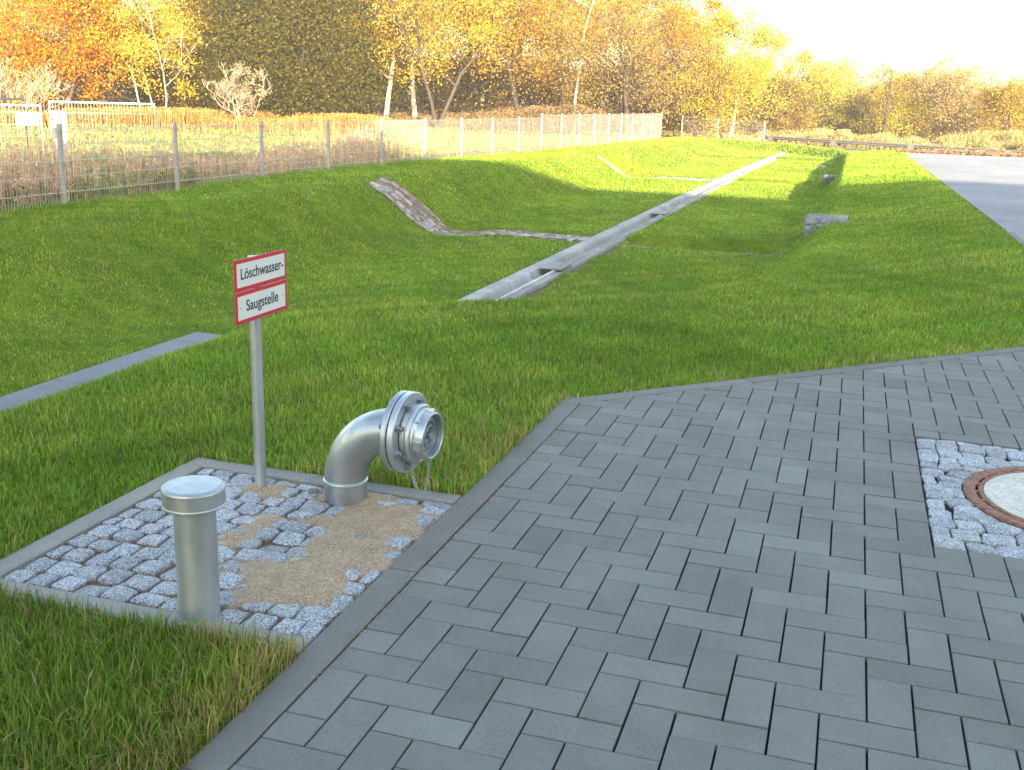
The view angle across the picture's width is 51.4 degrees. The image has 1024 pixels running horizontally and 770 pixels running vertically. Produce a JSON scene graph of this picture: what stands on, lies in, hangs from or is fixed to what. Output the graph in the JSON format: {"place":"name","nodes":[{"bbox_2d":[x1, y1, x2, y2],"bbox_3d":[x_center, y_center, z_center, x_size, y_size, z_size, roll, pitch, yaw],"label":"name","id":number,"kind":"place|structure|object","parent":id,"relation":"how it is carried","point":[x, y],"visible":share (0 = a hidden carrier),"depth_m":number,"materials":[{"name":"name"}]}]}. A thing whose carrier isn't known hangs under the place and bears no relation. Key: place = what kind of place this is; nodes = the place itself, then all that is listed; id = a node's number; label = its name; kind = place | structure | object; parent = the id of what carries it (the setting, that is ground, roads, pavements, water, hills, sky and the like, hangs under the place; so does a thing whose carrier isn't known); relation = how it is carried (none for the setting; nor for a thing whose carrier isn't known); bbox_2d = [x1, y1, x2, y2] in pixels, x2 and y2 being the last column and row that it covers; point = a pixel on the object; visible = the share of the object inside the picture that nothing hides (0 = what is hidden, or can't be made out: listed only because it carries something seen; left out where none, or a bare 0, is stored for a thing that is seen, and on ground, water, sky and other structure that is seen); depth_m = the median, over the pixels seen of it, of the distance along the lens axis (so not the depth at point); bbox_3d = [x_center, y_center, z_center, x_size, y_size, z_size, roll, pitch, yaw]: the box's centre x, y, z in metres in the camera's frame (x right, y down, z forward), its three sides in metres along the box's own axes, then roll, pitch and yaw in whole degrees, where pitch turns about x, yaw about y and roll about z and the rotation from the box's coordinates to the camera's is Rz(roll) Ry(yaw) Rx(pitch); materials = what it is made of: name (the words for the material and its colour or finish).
{"place":"outdoors","nodes":[
{"label":"outdoors","id":0,"kind":"place"},
{"bbox_2d":[0,89,1023,769],"bbox_3d":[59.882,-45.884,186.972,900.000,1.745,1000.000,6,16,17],"label":"ground","id":1,"kind":"structure","parent":0,"point":[700,243],"depth_m":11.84,"materials":[{"name":"green plant"}]},
{"bbox_2d":[0,98,45,164],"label":"site gate","id":2,"kind":"structure","parent":1,"relation":"on","point":[26,120],"depth_m":20.01,"materials":[{"name":"metal"}]},
{"bbox_2d":[0,0,48,93],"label":"bare tree","id":3,"kind":"object","parent":1,"relation":"on","point":[1,6],"visible":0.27,"depth_m":61.67,"materials":[{"name":"plant"}]},
{"bbox_2d":[0,55,72,110],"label":"twiggy bush","id":4,"kind":"object","parent":1,"relation":"on","point":[8,83],"visible":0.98,"depth_m":48.30,"materials":[{"name":"beige plant"}]},
{"bbox_2d":[0,30,72,112],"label":"woodland shrub","id":5,"kind":"object","parent":1,"relation":"on","point":[22,78],"visible":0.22,"depth_m":68.89,"materials":[{"name":"orange plant"}]},
{"bbox_2d":[0,0,75,108],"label":"woodland tree","id":6,"kind":"object","parent":1,"relation":"on","point":[39,24],"depth_m":76.48,"materials":[{"name":"orange plant"}]},
{"bbox_2d":[50,110,67,160],"bbox_3d":[-9.169,-5.053,21.618,0.300,1.005,0.280,-4,16,-22],"label":"sign","id":7,"kind":"object","parent":1,"relation":"on","point":[60,118],"visible":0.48,"depth_m":21.45,"materials":[{"name":"metal"}]},
{"bbox_2d":[0,3,125,111],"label":"woodland shrub","id":8,"kind":"object","parent":1,"relation":"on","point":[57,75],"visible":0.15,"depth_m":71.25,"materials":[{"name":"orange plant"}]},
{"bbox_2d":[0,0,169,111],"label":"orange maple","id":9,"kind":"object","parent":1,"relation":"on","point":[68,18],"visible":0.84,"depth_m":55.56,"materials":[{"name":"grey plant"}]},
{"bbox_2d":[0,158,204,203],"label":"green weeds","id":10,"kind":"object","parent":1,"relation":"on","point":[146,178],"visible":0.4,"depth_m":15.52,"materials":[{"name":"plant"}]},
{"bbox_2d":[48,101,157,164],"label":"site gate","id":11,"kind":"structure","parent":1,"relation":"on","point":[121,103],"depth_m":21.17,"materials":[{"name":"metal"}]},
{"bbox_2d":[0,332,221,410],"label":"concrete gutter","id":12,"kind":"object","parent":1,"relation":"on","point":[67,381],"visible":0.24,"depth_m":8.59,"materials":[{"name":"concrete"}]},
{"bbox_2d":[43,19,196,111],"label":"woodland shrub","id":13,"kind":"object","parent":1,"relation":"on","point":[119,86],"visible":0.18,"depth_m":71.70,"materials":[{"name":"brown plant"}]},
{"bbox_2d":[65,0,216,107],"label":"birch tree","id":14,"kind":"object","parent":1,"relation":"on","point":[145,14],"visible":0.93,"depth_m":55.39,"materials":[{"name":"yellow plant"}]},
{"bbox_2d":[107,33,216,111],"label":"woodland shrub","id":15,"kind":"object","parent":1,"relation":"on","point":[162,80],"visible":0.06,"depth_m":76.22,"materials":[{"name":"orange plant"}]},
{"bbox_2d":[130,0,200,101],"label":"woodland tree","id":16,"kind":"object","parent":1,"relation":"on","point":[161,33],"visible":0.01,"depth_m":75.98,"materials":[{"name":"yellow plant"}]},
{"bbox_2d":[156,0,243,108],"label":"orange maple","id":17,"kind":"object","parent":1,"relation":"on","point":[198,88],"visible":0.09,"depth_m":66.77,"materials":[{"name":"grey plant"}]},
{"bbox_2d":[0,105,408,136],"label":"reeds","id":18,"kind":"object","parent":1,"relation":"on","point":[181,116],"visible":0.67,"depth_m":47.43,"materials":[{"name":"yellow plant"}]},
{"bbox_2d":[0,125,409,206],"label":"dry weeds","id":19,"kind":"object","parent":1,"relation":"on","point":[357,157],"visible":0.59,"depth_m":16.54,"materials":[{"name":"brown plant"}]},
{"bbox_2d":[150,37,268,113],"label":"woodland shrub","id":20,"kind":"object","parent":1,"relation":"on","point":[196,105],"visible":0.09,"depth_m":75.01,"materials":[{"name":"orange plant"}]},
{"bbox_2d":[4,469,451,639],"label":"sett paving","id":21,"kind":"structure","parent":1,"relation":"on","point":[120,561],"depth_m":3.05,"materials":[{"name":"stone"}]},
{"bbox_2d":[161,475,226,621],"bbox_3d":[-0.792,0.451,2.678,0.156,0.430,0.156,6,16,17],"label":"vent pipe","id":22,"kind":"object","parent":21,"relation":"on","point":[192,504],"visible":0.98,"depth_m":2.62,"materials":[{"name":"silver metal"}]},
{"bbox_2d":[23,473,442,630],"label":"sand","id":23,"kind":"structure","parent":21,"relation":"on","point":[336,550],"depth_m":3.10,"materials":[{"name":"beige sand"}]},
{"bbox_2d":[233,249,286,486],"bbox_3d":[-0.838,0.009,3.521,0.050,0.886,0.317,6,16,17],"label":"fire water sign","id":24,"kind":"object","parent":21,"relation":"on","point":[256,301],"visible":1,"depth_m":3.47,"materials":[{"name":"silver metal"}]},
{"bbox_2d":[323,390,443,506],"bbox_3d":[-0.432,0.237,3.444,0.396,0.470,0.260,8,16,21],"label":"suction pipe","id":25,"kind":"object","parent":21,"relation":"on","point":[403,432],"visible":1,"depth_m":3.37,"materials":[{"name":"metal"}]},
{"bbox_2d":[0,458,461,655],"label":"pit kerb","id":26,"kind":"structure","parent":1,"relation":"on","point":[22,558],"depth_m":3.23,"materials":[{"name":"concrete"}]},
{"bbox_2d":[202,61,271,123],"bbox_3d":[-13.052,-13.665,50.339,3.184,3.275,3.132,6,16,17],"label":"pale bush","id":27,"kind":"object","parent":1,"relation":"on","point":[223,87],"visible":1,"depth_m":50.14,"materials":[{"name":"beige plant"}]},
{"bbox_2d":[174,53,320,116],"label":"woodland shrub","id":28,"kind":"object","parent":1,"relation":"on","point":[235,93],"visible":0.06,"depth_m":74.05,"materials":[{"name":"brown plant"}]},
{"bbox_2d":[156,0,375,118],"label":"willow tree","id":29,"kind":"object","parent":1,"relation":"on","point":[269,36],"visible":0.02,"depth_m":71.55,"materials":[{"name":"yellow plant"}]},
{"bbox_2d":[253,47,332,116],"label":"woodland shrub","id":30,"kind":"object","parent":1,"relation":"on","point":[300,106],"depth_m":80.56,"materials":[{"name":"brown plant"}]},
{"bbox_2d":[141,0,445,119],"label":"willow tree","id":31,"kind":"object","parent":1,"relation":"on","point":[253,41],"visible":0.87,"depth_m":59.54,"materials":[{"name":"green plant"}]},
{"bbox_2d":[0,113,662,210],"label":"fence","id":32,"kind":"object","parent":1,"relation":"on","point":[373,150],"visible":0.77,"depth_m":19.84,"materials":[{"name":"metal"}]},
{"bbox_2d":[0,122,662,183],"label":"field grass","id":33,"kind":"structure","parent":1,"relation":"on","point":[254,148],"depth_m":37.24,"materials":[{"name":"green plant"}]},
{"bbox_2d":[289,46,378,114],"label":"woodland shrub","id":34,"kind":"object","parent":1,"relation":"on","point":[322,83],"visible":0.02,"depth_m":78.56,"materials":[{"name":"brown plant"}]},
{"bbox_2d":[318,49,435,113],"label":"woodland shrub","id":35,"kind":"object","parent":1,"relation":"on","point":[377,107],"visible":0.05,"depth_m":77.47,"materials":[{"name":"brown plant"}]},
{"bbox_2d":[313,0,444,117],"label":"birch tree","id":36,"kind":"object","parent":1,"relation":"on","point":[389,88],"visible":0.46,"depth_m":62.80,"materials":[{"name":"yellow plant"}]},
{"bbox_2d":[180,396,579,769],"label":"kerb","id":37,"kind":"structure","parent":1,"relation":"on","point":[236,739],"depth_m":2.69,"materials":[{"name":"concrete"}]},
{"bbox_2d":[342,1,455,93],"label":"woodland tree","id":38,"kind":"object","parent":1,"relation":"on","point":[423,33],"visible":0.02,"depth_m":86.73,"materials":[{"name":"yellow plant"}]},
{"bbox_2d":[374,0,457,117],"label":"birch tree","id":39,"kind":"object","parent":1,"relation":"on","point":[413,95],"visible":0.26,"depth_m":68.66,"materials":[{"name":"yellow plant"}]},
{"bbox_2d":[362,40,480,113],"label":"woodland shrub","id":40,"kind":"object","parent":1,"relation":"on","point":[422,89],"visible":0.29,"depth_m":75.88,"materials":[{"name":"brown plant"}]},
{"bbox_2d":[355,0,553,128],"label":"golden tree","id":41,"kind":"object","parent":1,"relation":"on","point":[407,8],"visible":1,"depth_m":59.47,"materials":[{"name":"yellow plant"}]},
{"bbox_2d":[407,45,504,114],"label":"woodland shrub","id":42,"kind":"object","parent":1,"relation":"on","point":[453,79],"visible":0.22,"depth_m":80.31,"materials":[{"name":"brown plant"}]},
{"bbox_2d":[398,0,534,105],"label":"woodland tree","id":43,"kind":"object","parent":1,"relation":"on","point":[444,6],"visible":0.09,"depth_m":79.04,"materials":[{"name":"yellow plant"}]},
{"bbox_2d":[363,176,589,241],"bbox_3d":[-0.580,-2.945,18.197,4.000,0.986,0.941,6,16,17],"label":"stone gutter","id":44,"kind":"object","parent":1,"relation":"on","point":[415,210],"visible":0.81,"depth_m":18.55,"materials":[{"name":"stone"}]},
{"bbox_2d":[419,0,552,111],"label":"woodland tree","id":45,"kind":"object","parent":1,"relation":"on","point":[484,44],"visible":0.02,"depth_m":84.96,"materials":[{"name":"yellow plant"}]},
{"bbox_2d":[435,43,556,113],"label":"woodland shrub","id":46,"kind":"object","parent":1,"relation":"on","point":[468,87],"visible":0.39,"depth_m":78.32,"materials":[{"name":"brown plant"}]},
{"bbox_2d":[368,102,652,134],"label":"undergrowth","id":47,"kind":"object","parent":1,"relation":"on","point":[525,112],"visible":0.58,"depth_m":62.94,"materials":[{"name":"plant"}]},
{"bbox_2d":[427,0,609,126],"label":"brown tree","id":48,"kind":"object","parent":1,"relation":"on","point":[536,26],"visible":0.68,"depth_m":64.32,"materials":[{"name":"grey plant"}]},
{"bbox_2d":[469,42,594,112],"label":"woodland shrub","id":49,"kind":"object","parent":1,"relation":"on","point":[524,95],"visible":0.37,"depth_m":76.69,"materials":[{"name":"brown plant"}]},
{"bbox_2d":[485,0,586,96],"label":"woodland tree","id":50,"kind":"object","parent":1,"relation":"on","point":[527,41],"visible":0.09,"depth_m":85.67,"materials":[{"name":"yellow plant"}]},
{"bbox_2d":[523,47,606,107],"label":"woodland shrub","id":51,"kind":"object","parent":1,"relation":"on","point":[575,84],"visible":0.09,"depth_m":80.93,"materials":[{"name":"brown plant"}]},
{"bbox_2d":[516,0,623,102],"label":"woodland tree","id":52,"kind":"object","parent":1,"relation":"on","point":[558,42],"visible":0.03,"depth_m":89.79,"materials":[{"name":"yellow plant"}]},
{"bbox_2d":[510,0,631,109],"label":"golden tree","id":53,"kind":"object","parent":1,"relation":"on","point":[560,95],"visible":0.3,"depth_m":72.12,"materials":[{"name":"yellow plant"}]},
{"bbox_2d":[543,0,617,128],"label":"birch tree","id":54,"kind":"object","parent":1,"relation":"on","point":[579,75],"visible":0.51,"depth_m":61.62,"materials":[{"name":"yellow plant"}]},
{"bbox_2d":[565,55,654,119],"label":"woodland shrub","id":55,"kind":"object","parent":1,"relation":"on","point":[598,93],"visible":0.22,"depth_m":79.41,"materials":[{"name":"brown plant"}]},
{"bbox_2d":[457,152,789,301],"bbox_3d":[6.522,-6.091,32.541,0.743,0.334,49.913,6,16,17],"label":"drainage channel","id":56,"kind":"object","parent":1,"relation":"on","point":[524,282],"visible":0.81,"depth_m":16.68,"materials":[{"name":"concrete"}]},
{"bbox_2d":[541,262,571,274],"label":"cover slab","id":57,"kind":"structure","parent":56,"relation":"on","point":[549,267],"depth_m":14.23,"materials":[{"name":"concrete"}]},
{"bbox_2d":[652,210,670,217],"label":"cover slab","id":58,"kind":"structure","parent":56,"relation":"on","point":[655,213],"depth_m":21.86,"materials":[{"name":"concrete"}]},
{"bbox_2d":[494,0,753,136],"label":"spreading tree","id":59,"kind":"object","parent":1,"relation":"on","point":[624,109],"visible":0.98,"depth_m":58.85,"materials":[{"name":"yellow plant"}]},
{"bbox_2d":[569,0,695,106],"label":"woodland tree","id":60,"kind":"object","parent":1,"relation":"on","point":[626,33],"visible":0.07,"depth_m":81.65,"materials":[{"name":"yellow plant"}]},
{"bbox_2d":[558,0,710,113],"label":"golden tree","id":61,"kind":"object","parent":1,"relation":"on","point":[647,17],"visible":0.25,"depth_m":74.26,"materials":[{"name":"yellow plant"}]},
{"bbox_2d":[586,55,698,131],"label":"woodland shrub","id":62,"kind":"object","parent":1,"relation":"on","point":[631,83],"visible":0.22,"depth_m":77.54,"materials":[{"name":"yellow plant"}]},
{"bbox_2d":[597,155,714,180],"bbox_3d":[4.468,-6.726,33.368,3.781,0.763,0.503,6,16,17],"label":"stone gutter","id":63,"kind":"object","parent":1,"relation":"on","point":[622,173],"visible":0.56,"depth_m":33.44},
{"bbox_2d":[616,0,741,115],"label":"woodland tree","id":64,"kind":"object","parent":1,"relation":"on","point":[703,38],"visible":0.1,"depth_m":83.37,"materials":[{"name":"yellow plant"}]},
{"bbox_2d":[647,0,733,136],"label":"orange maple","id":65,"kind":"object","parent":1,"relation":"on","point":[716,4],"visible":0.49,"depth_m":61.56,"materials":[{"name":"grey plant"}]},
{"bbox_2d":[644,61,751,134],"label":"woodland shrub","id":66,"kind":"object","parent":1,"relation":"on","point":[670,118],"visible":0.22,"depth_m":75.21,"materials":[{"name":"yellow plant"}]},
{"bbox_2d":[625,237,802,255],"bbox_3d":[3.272,-2.313,17.167,2.946,0.553,0.287,6,16,17],"label":"stone gutter","id":67,"kind":"object","parent":1,"relation":"on","point":[626,244],"visible":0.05,"depth_m":17.24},
{"bbox_2d":[681,115,765,141],"bbox_3d":[11.911,-14.245,60.670,6.870,2.080,0.540,-9,18,-35],"label":"chain link fence","id":68,"kind":"object","parent":1,"relation":"on","point":[763,131],"visible":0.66,"depth_m":61.11,"materials":[{"name":"metal"}]},
{"bbox_2d":[647,33,804,138],"bbox_3d":[12.157,-16.885,60.265,8.280,5.984,8.279,6,16,17],"label":"feathery tree","id":69,"kind":"object","parent":1,"relation":"on","point":[732,83],"visible":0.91,"depth_m":59.96,"materials":[{"name":"yellow plant"}]},
{"bbox_2d":[683,76,773,132],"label":"woodland shrub","id":70,"kind":"object","parent":1,"relation":"on","point":[732,113],"visible":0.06,"depth_m":79.31,"materials":[{"name":"brown plant"}]},
{"bbox_2d":[673,0,808,138],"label":"feathery tree","id":71,"kind":"object","parent":1,"relation":"on","point":[758,40],"visible":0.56,"depth_m":67.44,"materials":[{"name":"yellow plant"}]},
{"bbox_2d":[721,24,815,135],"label":"autumn tree","id":72,"kind":"object","parent":1,"relation":"on","point":[790,69],"visible":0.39,"depth_m":76.88,"materials":[{"name":"yellow plant"}]},
{"bbox_2d":[725,62,829,135],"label":"woodland shrub","id":73,"kind":"object","parent":1,"relation":"on","point":[795,115],"visible":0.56,"depth_m":76.96,"materials":[{"name":"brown plant"}]},
{"bbox_2d":[564,232,1023,403],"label":"verge kerb","id":74,"kind":"structure","parent":1,"relation":"on","point":[684,388],"depth_m":5.31,"materials":[{"name":"concrete"}]},
{"bbox_2d":[766,77,835,130],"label":"scrub bush","id":75,"kind":"object","parent":1,"relation":"on","point":[817,112],"visible":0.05,"depth_m":90.26,"materials":[{"name":"brown plant"}]},
{"bbox_2d":[768,45,836,128],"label":"autumn tree","id":76,"kind":"object","parent":1,"relation":"on","point":[805,59],"visible":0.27,"depth_m":84.04,"materials":[{"name":"yellow plant"}]},
{"bbox_2d":[803,213,849,236],"bbox_3d":[4.864,-2.419,16.465,0.688,0.392,0.735,6,16,17],"label":"gabion","id":77,"kind":"object","parent":1,"relation":"on","point":[812,222],"visible":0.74,"depth_m":16.22,"materials":[{"name":"stone"}]},
{"bbox_2d":[787,48,867,135],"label":"autumn tree","id":78,"kind":"object","parent":1,"relation":"on","point":[819,75],"visible":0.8,"depth_m":80.92,"materials":[{"name":"yellow plant"}]},
{"bbox_2d":[647,121,1023,150],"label":"brush","id":79,"kind":"object","parent":1,"relation":"on","point":[1013,140],"visible":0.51,"depth_m":67.52,"materials":[{"name":"yellow plant"}]},
{"bbox_2d":[801,66,872,131],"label":"scrub bush","id":80,"kind":"object","parent":1,"relation":"on","point":[846,123],"visible":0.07,"depth_m":93.17,"materials":[{"name":"brown plant"}]},
{"bbox_2d":[823,44,901,135],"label":"autumn tree","id":81,"kind":"object","parent":1,"relation":"on","point":[854,114],"visible":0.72,"depth_m":86.19,"materials":[{"name":"yellow plant"}]},
{"bbox_2d":[824,86,916,134],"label":"scrub bush","id":82,"kind":"object","parent":1,"relation":"on","point":[869,121],"visible":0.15,"depth_m":91.75,"materials":[{"name":"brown plant"}]},
{"bbox_2d":[842,71,919,135],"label":"autumn tree","id":83,"kind":"object","parent":1,"relation":"on","point":[882,99],"visible":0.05,"depth_m":89.91,"materials":[{"name":"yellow plant"}]},
{"bbox_2d":[842,51,925,132],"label":"bare tree","id":84,"kind":"object","parent":1,"relation":"on","point":[886,114],"visible":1,"depth_m":73.81,"materials":[{"name":"brown plant"}]},
{"bbox_2d":[762,135,1023,153],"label":"guard rail","id":85,"kind":"object","parent":1,"relation":"on","point":[899,145],"visible":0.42,"depth_m":55.58,"materials":[{"name":"paint"}]},
{"bbox_2d":[859,79,951,133],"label":"scrub bush","id":86,"kind":"object","parent":1,"relation":"on","point":[903,120],"visible":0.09,"depth_m":89.85,"materials":[{"name":"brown plant"}]},
{"bbox_2d":[860,59,951,139],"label":"autumn tree","id":87,"kind":"object","parent":1,"relation":"on","point":[901,108],"visible":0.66,"depth_m":77.77,"materials":[{"name":"yellow plant"}]},
{"bbox_2d":[880,49,990,136],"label":"autumn tree","id":88,"kind":"object","parent":1,"relation":"on","point":[920,123],"visible":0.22,"depth_m":85.61,"materials":[{"name":"yellow plant"}]},
{"bbox_2d":[904,81,980,134],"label":"scrub bush","id":89,"kind":"object","parent":1,"relation":"on","point":[933,125],"visible":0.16,"depth_m":88.38,"materials":[{"name":"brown plant"}]},
{"bbox_2d":[893,44,1017,142],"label":"autumn tree","id":90,"kind":"object","parent":1,"relation":"on","point":[950,89],"visible":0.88,"depth_m":74.15,"materials":[{"name":"yellow plant"}]},
{"bbox_2d":[895,147,1023,156],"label":"verge weeds","id":91,"kind":"object","parent":1,"relation":"on","point":[983,152],"visible":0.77,"depth_m":41.59,"materials":[{"name":"plant"}]},
{"bbox_2d":[932,68,1020,139],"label":"scrub bush","id":92,"kind":"object","parent":1,"relation":"on","point":[977,126],"visible":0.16,"depth_m":86.21,"materials":[{"name":"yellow plant"}]},
{"bbox_2d":[960,69,1023,137],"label":"autumn tree","id":93,"kind":"object","parent":1,"relation":"on","point":[1010,95],"visible":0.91,"depth_m":71.07,"materials":[{"name":"yellow plant"}]},
{"bbox_2d":[980,72,1023,134],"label":"scrub bush","id":94,"kind":"object","parent":1,"relation":"on","point":[1015,122],"visible":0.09,"depth_m":84.58,"materials":[{"name":"yellow plant"}]},
{"bbox_2d":[2,0,1023,118],"label":"sky","id":95,"kind":"structure","parent":0,"point":[900,28],"materials":[{"name":"white"}]},
{"bbox_2d":[230,351,1023,769],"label":"pavement","id":96,"kind":"structure","parent":0,"point":[528,615],"depth_m":2.81,"materials":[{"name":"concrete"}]},
{"bbox_2d":[297,405,1000,748],"bbox_3d":[1.095,0.492,3.248,2.690,0.007,3.162,6,16,17],"label":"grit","id":97,"kind":"object","parent":96,"relation":"on","point":[434,566],"visible":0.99,"depth_m":2.96,"materials":[{"name":"gravel"}]},
{"bbox_2d":[916,439,1023,558],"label":"sett paving","id":98,"kind":"structure","parent":96,"relation":"in","point":[969,524],"depth_m":3.69,"materials":[{"name":"stone"}]},
{"bbox_2d":[963,466,1023,530],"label":"manhole","id":99,"kind":"object","parent":98,"relation":"in","point":[999,497],"visible":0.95,"depth_m":3.74,"materials":[{"name":"metal"}]},
{"bbox_2d":[822,175,837,184],"bbox_3d":[9.032,-5.787,30.000,0.556,0.269,0.530,6,16,17],"label":"gabion","id":100,"kind":"object","parent":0,"point":[828,179],"visible":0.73,"depth_m":29.82,"materials":[{"name":"stone"}]},
{"bbox_2d":[905,153,1023,239],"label":"road","id":101,"kind":"structure","parent":0,"point":[991,187],"depth_m":22.77,"materials":[{"name":"grey asphalt"}]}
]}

